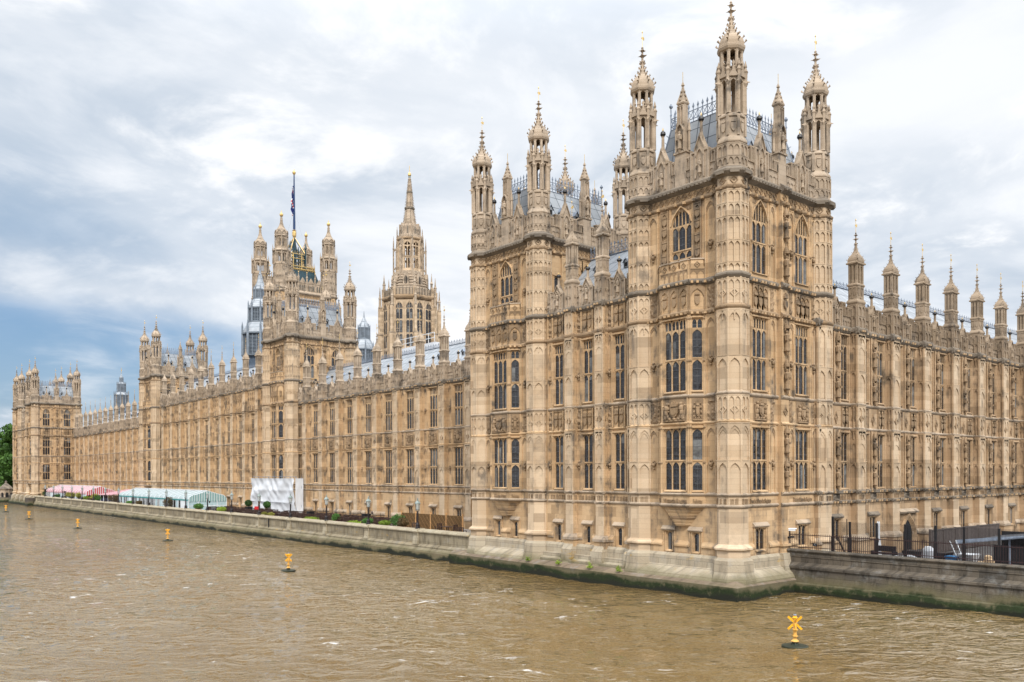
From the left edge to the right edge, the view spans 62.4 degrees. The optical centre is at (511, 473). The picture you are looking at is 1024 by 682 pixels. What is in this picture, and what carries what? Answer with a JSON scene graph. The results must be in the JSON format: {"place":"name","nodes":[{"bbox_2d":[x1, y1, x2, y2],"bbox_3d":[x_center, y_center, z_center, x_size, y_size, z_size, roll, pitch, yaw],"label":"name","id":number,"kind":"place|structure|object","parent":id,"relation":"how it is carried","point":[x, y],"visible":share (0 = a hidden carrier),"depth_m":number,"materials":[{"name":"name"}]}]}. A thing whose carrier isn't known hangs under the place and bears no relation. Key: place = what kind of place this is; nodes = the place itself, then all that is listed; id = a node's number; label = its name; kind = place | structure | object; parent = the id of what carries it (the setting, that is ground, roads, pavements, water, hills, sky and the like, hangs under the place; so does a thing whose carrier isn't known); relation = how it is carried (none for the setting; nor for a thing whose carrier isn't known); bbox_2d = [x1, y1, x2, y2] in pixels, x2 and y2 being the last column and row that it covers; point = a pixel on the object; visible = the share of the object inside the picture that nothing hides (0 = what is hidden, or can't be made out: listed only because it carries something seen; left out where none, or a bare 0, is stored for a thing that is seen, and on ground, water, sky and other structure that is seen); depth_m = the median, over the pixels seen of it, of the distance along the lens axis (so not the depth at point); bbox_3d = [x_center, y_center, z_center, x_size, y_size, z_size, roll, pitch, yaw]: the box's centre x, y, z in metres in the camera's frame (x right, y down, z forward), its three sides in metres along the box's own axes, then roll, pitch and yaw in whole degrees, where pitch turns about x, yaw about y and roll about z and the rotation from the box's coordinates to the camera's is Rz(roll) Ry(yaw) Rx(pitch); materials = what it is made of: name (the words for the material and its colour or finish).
{"place":"outdoors","nodes":[
{"label":"outdoors","id":0,"kind":"place"},
{"bbox_2d":[114,370,128,413],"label":"vent tower","id":1,"kind":"structure","parent":0,"point":[121,393],"depth_m":273.76,"materials":[{"name":"grey metal"}]},
{"bbox_2d":[241,267,271,367],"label":"vent tower","id":2,"kind":"structure","parent":0,"point":[252,330],"depth_m":197.04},
{"bbox_2d":[358,313,375,362],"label":"vent tower","id":3,"kind":"structure","parent":0,"point":[366,345],"depth_m":188.60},
{"bbox_2d":[377,166,440,358],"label":"spire tower","id":4,"kind":"structure","parent":0,"point":[409,297],"depth_m":222.04,"materials":[{"name":"stone"}]},
{"bbox_2d":[383,303,387,358],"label":"window","id":5,"kind":"structure","parent":4,"relation":"in","point":[385,308],"depth_m":222.89,"materials":[{"name":"stone"}]},
{"bbox_2d":[395,300,402,347],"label":"window","id":6,"kind":"structure","parent":4,"relation":"in","point":[399,307],"depth_m":219.39,"materials":[{"name":"stone"}]},
{"bbox_2d":[406,300,412,347],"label":"window","id":7,"kind":"structure","parent":4,"relation":"in","point":[409,307],"depth_m":219.17,"materials":[{"name":"stone"}]},
{"bbox_2d":[417,301,422,334],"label":"window","id":8,"kind":"structure","parent":4,"relation":"in","point":[419,307],"depth_m":220.03,"materials":[{"name":"stone"}]},
{"bbox_2d":[425,302,431,343],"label":"window","id":9,"kind":"structure","parent":4,"relation":"in","point":[428,310],"depth_m":221.75,"materials":[{"name":"stone"}]},
{"bbox_2d":[0,502,1023,681],"bbox_3d":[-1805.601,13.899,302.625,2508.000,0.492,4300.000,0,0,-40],"label":"river","id":10,"kind":"structure","parent":0,"point":[97,598],"depth_m":48.09,"materials":[{"name":"liquid"}]},
{"bbox_2d":[0,481,12,501],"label":"stone hut","id":11,"kind":"object","parent":10,"relation":"in","point":[6,488],"visible":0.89,"depth_m":269.75,"materials":[{"name":"beige stone"}]},
{"bbox_2d":[18,401,25,500],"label":"linking range","id":12,"kind":"structure","parent":10,"relation":"in","point":[23,453],"depth_m":251.93,"materials":[{"name":"stone"}]},
{"bbox_2d":[8,494,38,505],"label":"stone footing","id":13,"kind":"object","parent":10,"relation":"in","point":[28,500],"visible":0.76,"depth_m":246.62,"materials":[{"name":"stone"}]},
{"bbox_2d":[33,495,470,560],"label":"river wall","id":14,"kind":"structure","parent":10,"relation":"in","point":[432,544],"depth_m":109.38,"materials":[{"name":"stone"}]},
{"bbox_2d":[449,549,796,601],"bbox_3d":[7.342,8.988,71.070,7.550,3.420,32.900,0,0,-40],"label":"stone footing","id":15,"kind":"object","parent":10,"relation":"in","point":[735,591],"visible":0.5,"depth_m":63.52,"materials":[{"name":"stone"}]},
{"bbox_2d":[467,86,629,560],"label":"gothic tower","id":16,"kind":"structure","parent":15,"relation":"on","point":[516,256],"depth_m":76.24,"materials":[{"name":"stone"}]},
{"bbox_2d":[493,515,502,536],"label":"window","id":17,"kind":"structure","parent":16,"relation":"in","point":[498,520],"depth_m":77.90,"materials":[{"name":"stone"}]},
{"bbox_2d":[491,349,506,410],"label":"window","id":18,"kind":"structure","parent":16,"relation":"in","point":[498,358],"depth_m":76.56,"materials":[{"name":"stone"}]},
{"bbox_2d":[491,437,507,488],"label":"window","id":19,"kind":"structure","parent":16,"relation":"in","point":[500,444],"depth_m":76.49,"materials":[{"name":"stone"}]},
{"bbox_2d":[498,260,512,304],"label":"window","id":20,"kind":"structure","parent":16,"relation":"in","point":[505,274],"depth_m":77.01,"materials":[{"name":"stone"}]},
{"bbox_2d":[510,516,519,538],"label":"window","id":21,"kind":"structure","parent":16,"relation":"in","point":[515,521],"depth_m":75.98,"materials":[{"name":"stone"}]},
{"bbox_2d":[510,349,519,408],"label":"window","id":22,"kind":"structure","parent":16,"relation":"in","point":[514,352],"depth_m":75.39,"materials":[{"name":"stone"}]},
{"bbox_2d":[511,436,519,488],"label":"window","id":23,"kind":"structure","parent":16,"relation":"in","point":[515,450],"depth_m":75.39,"materials":[{"name":"glass"}]},
{"bbox_2d":[538,190,629,568],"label":"linking range","id":24,"kind":"structure","parent":15,"relation":"on","point":[587,431],"depth_m":69.16,"materials":[{"name":"stone"}]},
{"bbox_2d":[552,434,563,489],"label":"window","id":25,"kind":"structure","parent":24,"relation":"in","point":[559,439],"depth_m":71.89,"materials":[{"name":"stone"}]},
{"bbox_2d":[552,342,563,405],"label":"window","id":26,"kind":"structure","parent":24,"relation":"in","point":[559,371],"depth_m":71.96,"materials":[{"name":"stone"}]},
{"bbox_2d":[552,518,563,541],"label":"window","id":27,"kind":"structure","parent":24,"relation":"in","point":[558,523],"depth_m":71.99,"materials":[{"name":"stone"}]},
{"bbox_2d":[581,433,592,489],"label":"window","id":28,"kind":"structure","parent":24,"relation":"in","point":[588,437],"depth_m":69.20,"materials":[{"name":"stone"}]},
{"bbox_2d":[581,337,592,402],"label":"window","id":29,"kind":"structure","parent":24,"relation":"in","point":[586,345],"depth_m":69.35,"materials":[{"name":"stone"}]},
{"bbox_2d":[581,520,593,544],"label":"window","id":30,"kind":"structure","parent":24,"relation":"in","point":[587,524],"depth_m":69.25,"materials":[{"name":"stone"}]},
{"bbox_2d":[612,431,624,490],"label":"window","id":31,"kind":"structure","parent":24,"relation":"in","point":[619,437],"depth_m":66.62,"materials":[{"name":"stone"}]},
{"bbox_2d":[612,331,624,400],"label":"window","id":32,"kind":"structure","parent":24,"relation":"in","point":[619,337],"depth_m":66.60,"materials":[{"name":"stone"}]},
{"bbox_2d":[612,522,624,547],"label":"window","id":33,"kind":"structure","parent":24,"relation":"in","point":[621,525],"depth_m":66.55,"materials":[{"name":"stone"}]},
{"bbox_2d":[624,1,835,584],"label":"gothic tower","id":34,"kind":"structure","parent":15,"relation":"on","point":[729,220],"depth_m":61.05,"materials":[{"name":"stone"}]},
{"bbox_2d":[661,525,675,551],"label":"window","id":35,"kind":"structure","parent":34,"relation":"in","point":[671,530],"depth_m":62.37,"materials":[{"name":"stone"}]},
{"bbox_2d":[661,316,686,393],"bbox_3d":[11.749,-8.495,60.869,0.280,5.360,2.310,0,0,-40],"label":"window","id":36,"kind":"structure","parent":34,"relation":"in","point":[675,359],"depth_m":60.98,"materials":[{"name":"stone"}]},
{"bbox_2d":[662,426,686,491],"bbox_3d":[11.771,-1.045,60.869,0.280,4.660,2.310,0,0,-40],"label":"window","id":37,"kind":"structure","parent":34,"relation":"in","point":[675,438],"depth_m":61.00,"materials":[{"name":"stone"}]},
{"bbox_2d":[669,203,692,261],"bbox_3d":[12.327,-17.490,61.369,0.270,3.947,2.150,0,0,-40],"label":"window","id":38,"kind":"structure","parent":34,"relation":"in","point":[681,223],"depth_m":61.50,"materials":[{"name":"stone"}]},
{"bbox_2d":[687,526,702,554],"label":"window","id":39,"kind":"structure","parent":34,"relation":"in","point":[698,531],"depth_m":60.46,"materials":[{"name":"stone"}]},
{"bbox_2d":[689,316,703,391],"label":"window","id":40,"kind":"structure","parent":34,"relation":"in","point":[697,332],"depth_m":59.92,"materials":[{"name":"glass"}]},
{"bbox_2d":[692,426,703,491],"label":"window","id":41,"kind":"structure","parent":34,"relation":"in","point":[697,431],"depth_m":59.92,"materials":[{"name":"glass"}]},
{"bbox_2d":[751,197,768,275],"bbox_3d":[17.506,-16.806,59.925,2.090,5.347,0.270,0,0,-40],"label":"window","id":42,"kind":"structure","parent":34,"relation":"in","point":[759,216],"depth_m":60.11,"materials":[{"name":"stone"}]},
{"bbox_2d":[752,426,769,491],"bbox_3d":[17.555,-1.062,59.921,2.160,4.660,0.280,0,0,-40],"label":"window","id":43,"kind":"structure","parent":34,"relation":"in","point":[759,434],"depth_m":60.08,"materials":[{"name":"stone"}]},
{"bbox_2d":[752,314,769,391],"bbox_3d":[17.533,-8.512,59.921,2.160,5.360,0.280,0,0,-40],"label":"window","id":44,"kind":"structure","parent":34,"relation":"in","point":[760,327],"depth_m":60.11,"materials":[{"name":"stone"}]},
{"bbox_2d":[753,522,769,554],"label":"window","id":45,"kind":"structure","parent":34,"relation":"in","point":[760,529],"depth_m":59.96,"materials":[{"name":"stone"}]},
{"bbox_2d":[794,212,809,286],"bbox_3d":[21.664,-16.818,63.370,2.090,5.347,0.270,0,0,-40],"label":"window","id":46,"kind":"structure","parent":34,"relation":"in","point":[801,227],"depth_m":63.58,"materials":[{"name":"stone"}]},
{"bbox_2d":[795,519,810,548],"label":"window","id":47,"kind":"structure","parent":34,"relation":"in","point":[801,524],"depth_m":63.44,"materials":[{"name":"stone"}]},
{"bbox_2d":[795,428,810,490],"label":"window","id":48,"kind":"structure","parent":34,"relation":"in","point":[801,435],"depth_m":63.53,"materials":[{"name":"stone"}]},
{"bbox_2d":[795,323,810,396],"bbox_3d":[21.692,-8.524,63.366,2.160,5.360,0.280,0,0,-40],"label":"window","id":49,"kind":"structure","parent":34,"relation":"in","point":[801,333],"depth_m":63.55,"materials":[{"name":"stone"}]},
{"bbox_2d":[781,614,808,648],"bbox_3d":[13.886,7.681,41.497,1.264,1.756,1.264,0,0,7],"label":"marker buoy","id":50,"kind":"object","parent":10,"relation":"on","point":[794,644],"visible":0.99,"depth_m":41.43,"materials":[{"name":"yellow metal"}]},
{"bbox_2d":[787,548,1023,617],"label":"embankment wall","id":51,"kind":"structure","parent":10,"relation":"in","point":[993,588],"depth_m":54.27,"materials":[{"name":"grey stone"}]},
{"bbox_2d":[789,533,1023,564],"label":"iron railing","id":52,"kind":"object","parent":51,"relation":"on","point":[897,540],"visible":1,"depth_m":55.51,"materials":[{"name":"black metal"}]},
{"bbox_2d":[0,0,1023,430],"label":"sky","id":53,"kind":"structure","parent":0,"point":[146,146],"materials":[{"name":"white"}]},
{"bbox_2d":[887,544,996,560],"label":"yard","id":54,"kind":"structure","parent":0,"point":[991,550],"depth_m":73.18,"materials":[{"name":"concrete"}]},
{"bbox_2d":[831,516,1023,564],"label":"fence","id":55,"kind":"object","parent":54,"relation":"on","point":[840,525],"visible":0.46,"depth_m":54.35,"materials":[{"name":"metal"}]},
{"bbox_2d":[929,523,999,551],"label":"timber hoarding","id":56,"kind":"object","parent":54,"relation":"on","point":[995,527],"visible":0.63,"depth_m":75.61,"materials":[{"name":"brown wood"}]},
{"bbox_2d":[957,531,1023,564],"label":"site shed","id":57,"kind":"structure","parent":54,"relation":"on","point":[1013,542],"depth_m":55.19,"materials":[{"name":"metal"}]},
{"bbox_3d":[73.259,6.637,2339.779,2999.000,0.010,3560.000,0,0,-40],"label":"ground","id":58,"kind":"structure","parent":0,"visible":0},
{"bbox_2d":[0,423,12,491],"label":"broadleaf tree","id":59,"kind":"object","parent":58,"relation":"on","point":[6,460],"visible":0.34,"depth_m":291.97,"materials":[{"name":"green plant"}]},
{"bbox_2d":[11,365,64,499],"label":"gothic tower","id":60,"kind":"structure","parent":58,"relation":"on","point":[19,392],"depth_m":257.16,"materials":[{"name":"stone"}]},
{"bbox_2d":[24,358,81,497],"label":"gothic tower","id":61,"kind":"structure","parent":58,"relation":"on","point":[50,412],"depth_m":243.14,"materials":[{"name":"stone"}]},
{"bbox_2d":[138,317,207,488],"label":"gothic tower","id":62,"kind":"structure","parent":58,"relation":"on","point":[154,359],"depth_m":187.70,"materials":[{"name":"stone"}]},
{"bbox_2d":[251,170,337,310],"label":"flag tower","id":63,"kind":"structure","parent":58,"relation":"on","point":[310,286],"depth_m":295.95,"materials":[{"name":"stone"}]},
{"bbox_2d":[261,254,358,510],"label":"gothic tower","id":64,"kind":"structure","parent":58,"relation":"on","point":[292,329],"depth_m":135.53,"materials":[{"name":"stone"}]},
{"bbox_2d":[271,405,276,438],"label":"window","id":65,"kind":"structure","parent":64,"relation":"in","point":[274,408],"depth_m":135.59,"materials":[{"name":"stone"}]},
{"bbox_2d":[303,345,314,378],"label":"window","id":66,"kind":"structure","parent":64,"relation":"in","point":[310,356],"depth_m":134.63,"materials":[{"name":"stone"}]},
{"bbox_2d":[813,219,1023,553],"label":"range","id":67,"kind":"structure","parent":58,"relation":"on","point":[928,418],"depth_m":75.53,"materials":[{"name":"stone"}]},
{"bbox_2d":[840,431,849,489],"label":"window","id":68,"kind":"structure","parent":67,"relation":"in","point":[845,441],"depth_m":68.01,"materials":[{"name":"stone"}]},
{"bbox_2d":[840,333,849,400],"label":"window","id":69,"kind":"structure","parent":67,"relation":"in","point":[843,339],"depth_m":67.93,"materials":[{"name":"stone"}]},
{"bbox_2d":[866,432,869,488],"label":"window","id":70,"kind":"structure","parent":67,"relation":"in","point":[867,434],"depth_m":70.10,"materials":[{"name":"stone"}]},
{"bbox_2d":[866,338,869,402],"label":"window","id":71,"kind":"structure","parent":67,"relation":"in","point":[867,381],"depth_m":70.09,"materials":[{"name":"stone"}]},
{"bbox_2d":[876,340,885,404],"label":"window","id":72,"kind":"structure","parent":67,"relation":"in","point":[879,345],"depth_m":71.69,"materials":[{"name":"stone"}]},
{"bbox_2d":[877,433,885,488],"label":"window","id":73,"kind":"structure","parent":67,"relation":"in","point":[880,435],"depth_m":71.68,"materials":[{"name":"stone"}]},
{"bbox_2d":[909,347,917,407],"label":"window","id":74,"kind":"structure","parent":67,"relation":"in","point":[912,351],"depth_m":75.41,"materials":[{"name":"stone"}]},
{"bbox_2d":[910,435,917,487],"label":"window","id":75,"kind":"structure","parent":67,"relation":"in","point":[913,470],"depth_m":75.49,"materials":[{"name":"stone"}]},
{"bbox_2d":[931,507,942,528],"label":"window","id":76,"kind":"structure","parent":67,"relation":"in","point":[936,512],"depth_m":78.17,"materials":[{"name":"stone"}]},
{"bbox_2d":[939,353,946,410],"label":"window","id":77,"kind":"structure","parent":67,"relation":"in","point":[941,362],"depth_m":79.22,"materials":[{"name":"stone"}]},
{"bbox_2d":[940,437,946,486],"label":"window","id":78,"kind":"structure","parent":67,"relation":"in","point":[942,439],"depth_m":79.20,"materials":[{"name":"stone"}]},
{"bbox_2d":[959,506,969,526],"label":"window","id":79,"kind":"structure","parent":67,"relation":"in","point":[963,510],"depth_m":81.91,"materials":[{"name":"stone"}]},
{"bbox_2d":[966,358,972,413],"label":"window","id":80,"kind":"structure","parent":67,"relation":"in","point":[969,361],"depth_m":82.96,"materials":[{"name":"stone"}]},
{"bbox_2d":[967,438,972,485],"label":"window","id":81,"kind":"structure","parent":67,"relation":"in","point":[968,439],"depth_m":82.96,"materials":[{"name":"stone"}]},
{"bbox_2d":[991,440,996,485],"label":"window","id":82,"kind":"structure","parent":67,"relation":"in","point":[993,441],"depth_m":86.69,"materials":[{"name":"stone"}]},
{"bbox_2d":[991,363,996,415],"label":"window","id":83,"kind":"structure","parent":67,"relation":"in","point":[993,366],"depth_m":86.71,"materials":[{"name":"stone"}]},
{"bbox_2d":[1014,441,1018,484],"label":"window","id":84,"kind":"structure","parent":67,"relation":"in","point":[1016,465],"depth_m":90.45,"materials":[{"name":"stone"}]},
{"bbox_2d":[1014,367,1018,417],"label":"window","id":85,"kind":"structure","parent":67,"relation":"in","point":[1015,369],"depth_m":90.43,"materials":[{"name":"stone"}]},
{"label":"terrace","id":86,"kind":"structure","parent":0,"visible":0},
{"bbox_2d":[46,485,113,500],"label":"marquee","id":87,"kind":"object","parent":86,"relation":"on","point":[87,491],"visible":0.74,"depth_m":210.37,"materials":[{"name":"pink fabric"}]},
{"bbox_2d":[73,389,139,490],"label":"facade wall","id":88,"kind":"structure","parent":86,"relation":"on","point":[105,450],"depth_m":217.76,"materials":[{"name":"stone"}]},
{"bbox_2d":[119,488,226,509],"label":"marquee","id":89,"kind":"object","parent":86,"relation":"on","point":[157,497],"visible":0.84,"depth_m":153.92,"materials":[{"name":"white fabric"}]},
{"bbox_2d":[159,334,262,507],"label":"facade wall","id":90,"kind":"structure","parent":86,"relation":"on","point":[211,433],"depth_m":159.91,"materials":[{"name":"stone"}]},
{"bbox_2d":[251,477,302,512],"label":"sheeted scaffold","id":91,"kind":"object","parent":86,"relation":"on","point":[275,492],"visible":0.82,"depth_m":132.10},
{"bbox_2d":[297,303,471,528],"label":"facade wall","id":92,"kind":"structure","parent":86,"relation":"on","point":[390,436],"depth_m":111.91,"materials":[{"name":"stone"}]},
{"bbox_2d":[312,452,317,482],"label":"window","id":93,"kind":"structure","parent":92,"relation":"in","point":[314,455],"depth_m":128.25,"materials":[{"name":"stone"}]},
{"bbox_2d":[312,403,317,436],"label":"window","id":94,"kind":"structure","parent":92,"relation":"in","point":[314,407],"depth_m":128.28,"materials":[{"name":"stone"}]},
{"bbox_2d":[328,401,334,435],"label":"window","id":95,"kind":"structure","parent":92,"relation":"in","point":[331,404],"depth_m":124.15,"materials":[{"name":"stone"}]},
{"bbox_2d":[345,451,352,483],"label":"window","id":96,"kind":"structure","parent":92,"relation":"in","point":[349,454],"depth_m":120.21,"materials":[{"name":"glass"}]},
{"bbox_2d":[345,398,352,434],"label":"window","id":97,"kind":"structure","parent":92,"relation":"in","point":[349,425],"depth_m":120.13,"materials":[{"name":"stone"}]},
{"bbox_2d":[364,450,371,483],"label":"window","id":98,"kind":"structure","parent":92,"relation":"in","point":[368,452],"depth_m":116.15,"materials":[{"name":"glass"}]},
{"bbox_2d":[364,396,371,432],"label":"window","id":99,"kind":"structure","parent":92,"relation":"in","point":[367,399],"depth_m":116.15,"materials":[{"name":"stone"}]},
{"bbox_2d":[384,449,391,483],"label":"window","id":100,"kind":"structure","parent":92,"relation":"in","point":[387,452],"depth_m":112.13,"materials":[{"name":"glass"}]},
{"bbox_2d":[384,393,391,431],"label":"window","id":101,"kind":"structure","parent":92,"relation":"in","point":[388,397],"depth_m":112.11,"materials":[{"name":"stone"}]},
{"bbox_2d":[405,448,413,484],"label":"window","id":102,"kind":"structure","parent":92,"relation":"in","point":[410,451],"depth_m":108.02,"materials":[{"name":"glass"}]},
{"bbox_2d":[405,389,413,429],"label":"window","id":103,"kind":"structure","parent":92,"relation":"in","point":[410,393],"depth_m":108.00,"materials":[{"name":"stone"}]},
{"bbox_2d":[402,332,438,354],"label":"roof hoarding","id":104,"kind":"object","parent":92,"relation":"on","point":[414,347],"visible":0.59,"depth_m":117.65,"materials":[{"name":"white paint"}]},
{"bbox_2d":[428,447,437,484],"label":"window","id":105,"kind":"structure","parent":92,"relation":"in","point":[433,450],"depth_m":104.01,"materials":[{"name":"stone"}]},
{"bbox_2d":[428,386,437,427],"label":"window","id":106,"kind":"structure","parent":92,"relation":"in","point":[433,390],"depth_m":103.99,"materials":[{"name":"stone"}]},
{"bbox_2d":[452,382,462,425],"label":"window","id":107,"kind":"structure","parent":92,"relation":"in","point":[457,387],"depth_m":99.98,"materials":[{"name":"stone"}]},
{"bbox_2d":[453,446,463,484],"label":"window","id":108,"kind":"structure","parent":92,"relation":"in","point":[459,461],"depth_m":99.90,"materials":[{"name":"stone"}]},
{"bbox_2d":[401,510,463,531],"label":"trellis screen","id":109,"kind":"object","parent":86,"relation":"on","point":[429,521],"visible":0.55,"depth_m":94.97,"materials":[{"name":"brown wood"}]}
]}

